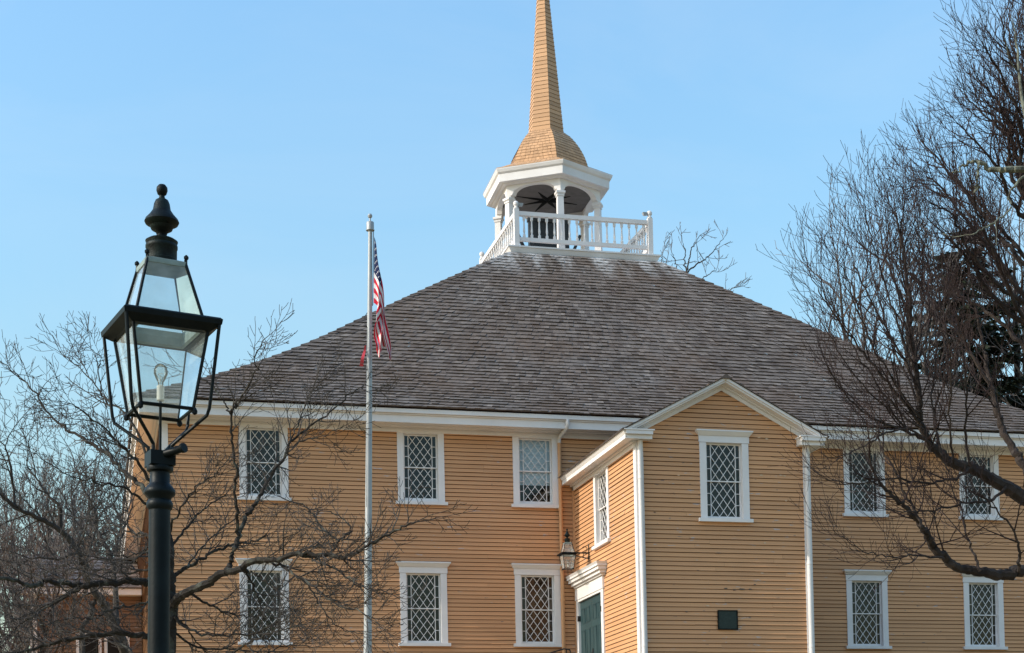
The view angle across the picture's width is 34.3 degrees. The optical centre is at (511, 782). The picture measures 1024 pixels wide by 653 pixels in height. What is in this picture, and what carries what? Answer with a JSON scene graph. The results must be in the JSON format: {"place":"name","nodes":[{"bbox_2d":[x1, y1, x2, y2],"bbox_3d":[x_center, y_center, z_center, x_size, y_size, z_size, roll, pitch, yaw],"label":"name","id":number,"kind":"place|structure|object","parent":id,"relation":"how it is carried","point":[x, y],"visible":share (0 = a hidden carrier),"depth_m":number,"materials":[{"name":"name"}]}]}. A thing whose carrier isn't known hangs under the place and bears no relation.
{"place":"outdoors","nodes":[
{"label":"outdoors","id":0,"kind":"place"},
{"bbox_2d":[0,0,1023,652],"label":"sky","id":1,"kind":"structure","parent":0,"point":[273,130],"materials":[{"name":"blue"}]},
{"bbox_3d":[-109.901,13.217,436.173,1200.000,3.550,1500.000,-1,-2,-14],"label":"ground","id":2,"kind":"structure","parent":0,"visible":0},
{"bbox_2d":[0,518,78,652],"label":"background tree","id":3,"kind":"object","parent":2,"relation":"on","point":[38,550],"visible":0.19,"depth_m":48.25,"materials":[{"name":"brown plant"}]},
{"bbox_2d":[0,443,112,652],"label":"background tree","id":4,"kind":"object","parent":2,"relation":"on","point":[4,508],"visible":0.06,"depth_m":68.52,"materials":[{"name":"brown plant"}]},
{"bbox_2d":[0,451,117,651],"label":"background tree","id":5,"kind":"object","parent":2,"relation":"on","point":[10,514],"visible":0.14,"depth_m":61.59,"materials":[{"name":"brown plant"}]},
{"bbox_2d":[0,510,120,652],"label":"background tree","id":6,"kind":"object","parent":2,"relation":"on","point":[28,591],"visible":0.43,"depth_m":43.85,"materials":[{"name":"brown plant"}]},
{"bbox_2d":[7,437,126,556],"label":"background tree","id":7,"kind":"object","parent":2,"relation":"on","point":[64,494],"visible":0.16,"depth_m":59.10,"materials":[{"name":"brown plant"}]},
{"bbox_2d":[8,468,135,588],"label":"background tree","id":8,"kind":"object","parent":2,"relation":"on","point":[70,507],"visible":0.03,"depth_m":65.33,"materials":[{"name":"brown plant"}]},
{"bbox_2d":[0,371,150,652],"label":"tree","id":9,"kind":"object","parent":2,"relation":"on","point":[39,519],"visible":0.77,"depth_m":19.26,"materials":[{"name":"brown plant"}]},
{"bbox_2d":[19,555,141,652],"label":"parish wing","id":10,"kind":"structure","parent":2,"relation":"on","point":[130,595],"depth_m":48.67,"materials":[{"name":"brown wood"}]},
{"bbox_2d":[79,637,118,652],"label":"window glass","id":11,"kind":"structure","parent":10,"relation":"in","point":[111,649],"depth_m":48.55,"materials":[{"name":"glass"}]},
{"bbox_2d":[100,184,222,652],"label":"street lamp","id":12,"kind":"object","parent":2,"relation":"on","point":[193,323],"visible":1,"depth_m":6.32,"materials":[{"name":"black metal"}]},
{"bbox_2d":[0,299,477,652],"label":"spreading tree","id":13,"kind":"object","parent":2,"relation":"on","point":[176,599],"visible":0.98,"depth_m":13.66,"materials":[{"name":"brown plant"}]},
{"bbox_2d":[364,214,374,652],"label":"flagpole","id":14,"kind":"object","parent":2,"relation":"on","point":[368,476],"visible":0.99,"depth_m":23.96,"materials":[{"name":"metal"}]},
{"bbox_2d":[360,346,365,365],"bbox_3d":[-2.148,-6.148,23.927,0.102,0.295,0.061,-1,-1,-4],"label":"flag","id":15,"kind":"object","parent":14,"relation":"attached to","point":[362,359],"visible":0.99,"depth_m":23.92,"materials":[{"name":"red fabric"}]},
{"bbox_2d":[374,237,390,360],"bbox_3d":[-1.875,-6.985,23.932,0.249,1.796,0.160,-1,-2,-14],"label":"flag","id":16,"kind":"object","parent":14,"relation":"hanging from","point":[381,336],"visible":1,"depth_m":23.94,"materials":[{"name":"fabric"}]},
{"bbox_2d":[550,648,570,652],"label":"stair railing","id":17,"kind":"object","parent":2,"relation":"on","point":[566,649],"visible":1,"depth_m":36.73,"materials":[{"name":"black metal"}]},
{"bbox_2d":[118,0,1023,652],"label":"church","id":18,"kind":"structure","parent":2,"relation":"on","point":[630,418],"depth_m":37.11,"materials":[{"name":"beige paint"}]},
{"bbox_2d":[235,558,292,644],"bbox_3d":[-5.367,-3.859,35.861,1.210,1.850,0.730,-1,-2,-14],"label":"window","id":19,"kind":"structure","parent":18,"relation":"in","point":[256,580],"depth_m":35.71,"materials":[{"name":"white paint"}]},
{"bbox_2d":[237,426,291,500],"bbox_3d":[-5.402,-6.857,35.963,1.160,1.620,0.695,-1,-2,-14],"label":"window","id":20,"kind":"structure","parent":18,"relation":"in","point":[253,436],"depth_m":35.84,"materials":[{"name":"white paint"}]},
{"bbox_2d":[395,432,447,505],"bbox_3d":[-2.071,-6.906,36.803,1.160,1.620,0.695,-1,-2,-14],"label":"window","id":21,"kind":"structure","parent":18,"relation":"in","point":[421,453],"depth_m":36.66,"materials":[{"name":"white paint"}]},
{"bbox_2d":[396,561,450,645],"bbox_3d":[-1.998,-3.908,36.712,1.210,1.850,0.730,-1,-2,-14],"label":"window","id":22,"kind":"structure","parent":18,"relation":"in","point":[429,619],"depth_m":36.56,"materials":[{"name":"white paint"}]},
{"bbox_2d":[511,436,558,508],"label":"window","id":23,"kind":"structure","parent":18,"relation":"in","point":[535,459],"depth_m":37.28,"materials":[{"name":"white paint"}]},
{"bbox_2d":[511,563,563,646],"bbox_3d":[0.517,-3.945,37.346,1.210,1.850,0.730,-1,-2,-14],"label":"window","id":24,"kind":"structure","parent":18,"relation":"in","point":[537,586],"depth_m":37.19,"materials":[{"name":"white paint"}]},
{"bbox_2d":[520,217,580,248],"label":"bell","id":25,"kind":"object","parent":18,"relation":"on","point":[550,223],"visible":0.38,"depth_m":47.76,"materials":[{"name":"black metal"}]},
{"bbox_2d":[557,529,589,570],"bbox_3d":[1.362,-5.019,36.194,0.693,1.031,0.376,-1,-2,-14],"label":"wall lantern","id":26,"kind":"object","parent":18,"relation":"attached to","point":[572,553],"depth_m":36.15,"materials":[{"name":"black metal"}]},
{"bbox_2d":[577,598,591,652],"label":"door leaf","id":27,"kind":"structure","parent":18,"relation":"in","point":[585,618],"depth_m":36.63,"materials":[{"name":"teal paint"}]},
{"bbox_2d":[591,593,601,652],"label":"door leaf","id":28,"kind":"structure","parent":18,"relation":"in","point":[595,600],"depth_m":35.87,"materials":[{"name":"teal paint"}]},
{"bbox_2d":[591,466,624,549],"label":"window","id":29,"kind":"structure","parent":18,"relation":"in","point":[601,502],"depth_m":35.68,"materials":[{"name":"white paint"}]},
{"bbox_2d":[695,429,753,522],"bbox_3d":[4.222,-6.168,33.778,1.210,1.850,0.730,-1,-2,-14],"label":"window","id":30,"kind":"structure","parent":18,"relation":"in","point":[723,454],"depth_m":33.63,"materials":[{"name":"white paint"}]},
{"bbox_2d":[717,610,737,629],"bbox_3d":[4.341,-3.276,33.436,0.426,0.391,0.038,-1,-2,-14],"label":"plaque","id":31,"kind":"object","parent":18,"relation":"attached to","point":[727,619],"visible":1,"depth_m":33.43,"materials":[{"name":"green metal"}]},
{"bbox_2d":[842,449,888,517],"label":"window","id":32,"kind":"structure","parent":18,"relation":"in","point":[852,512],"depth_m":39.24,"materials":[{"name":"white paint"}]},
{"bbox_2d":[843,569,891,648],"bbox_3d":[8.289,-4.058,39.308,1.210,1.850,0.730,-1,-2,-14],"label":"window","id":33,"kind":"structure","parent":18,"relation":"in","point":[867,610],"depth_m":39.16,"materials":[{"name":"white paint"}]},
{"bbox_2d":[958,453,1002,520],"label":"window","id":34,"kind":"structure","parent":18,"relation":"in","point":[992,512],"depth_m":39.98,"materials":[{"name":"white paint"}]},
{"bbox_2d":[960,573,1007,649],"bbox_3d":[11.237,-4.101,40.052,1.210,1.850,0.730,-1,-2,-14],"label":"window","id":35,"kind":"structure","parent":18,"relation":"in","point":[983,597],"depth_m":39.91,"materials":[{"name":"white paint"}]},
{"bbox_2d":[660,219,750,290],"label":"bare tree branches","id":36,"kind":"object","parent":2,"relation":"on","point":[687,268],"visible":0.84,"depth_m":59.99,"materials":[{"name":"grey plant"}]},
{"bbox_2d":[775,168,1001,393],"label":"backdrop tree","id":37,"kind":"object","parent":2,"relation":"on","point":[900,342],"visible":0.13,"depth_m":63.24,"materials":[{"name":"brown plant"}]},
{"bbox_2d":[755,0,1023,592],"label":"tree","id":38,"kind":"object","parent":2,"relation":"on","point":[1009,129],"visible":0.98,"depth_m":16.21,"materials":[{"name":"brown plant"}]},
{"bbox_2d":[884,151,1023,407],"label":"backdrop tree","id":39,"kind":"object","parent":2,"relation":"on","point":[1018,373],"visible":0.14,"depth_m":65.24,"materials":[{"name":"brown plant"}]},
{"bbox_2d":[912,228,1023,430],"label":"conifer","id":40,"kind":"object","parent":2,"relation":"on","point":[1011,384],"visible":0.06,"depth_m":65.05,"materials":[{"name":"green plant"}]},
{"bbox_2d":[942,17,1023,245],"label":"lichened tree","id":41,"kind":"object","parent":2,"relation":"on","point":[1012,169],"visible":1,"depth_m":12.98,"materials":[{"name":"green plant"}]}
]}

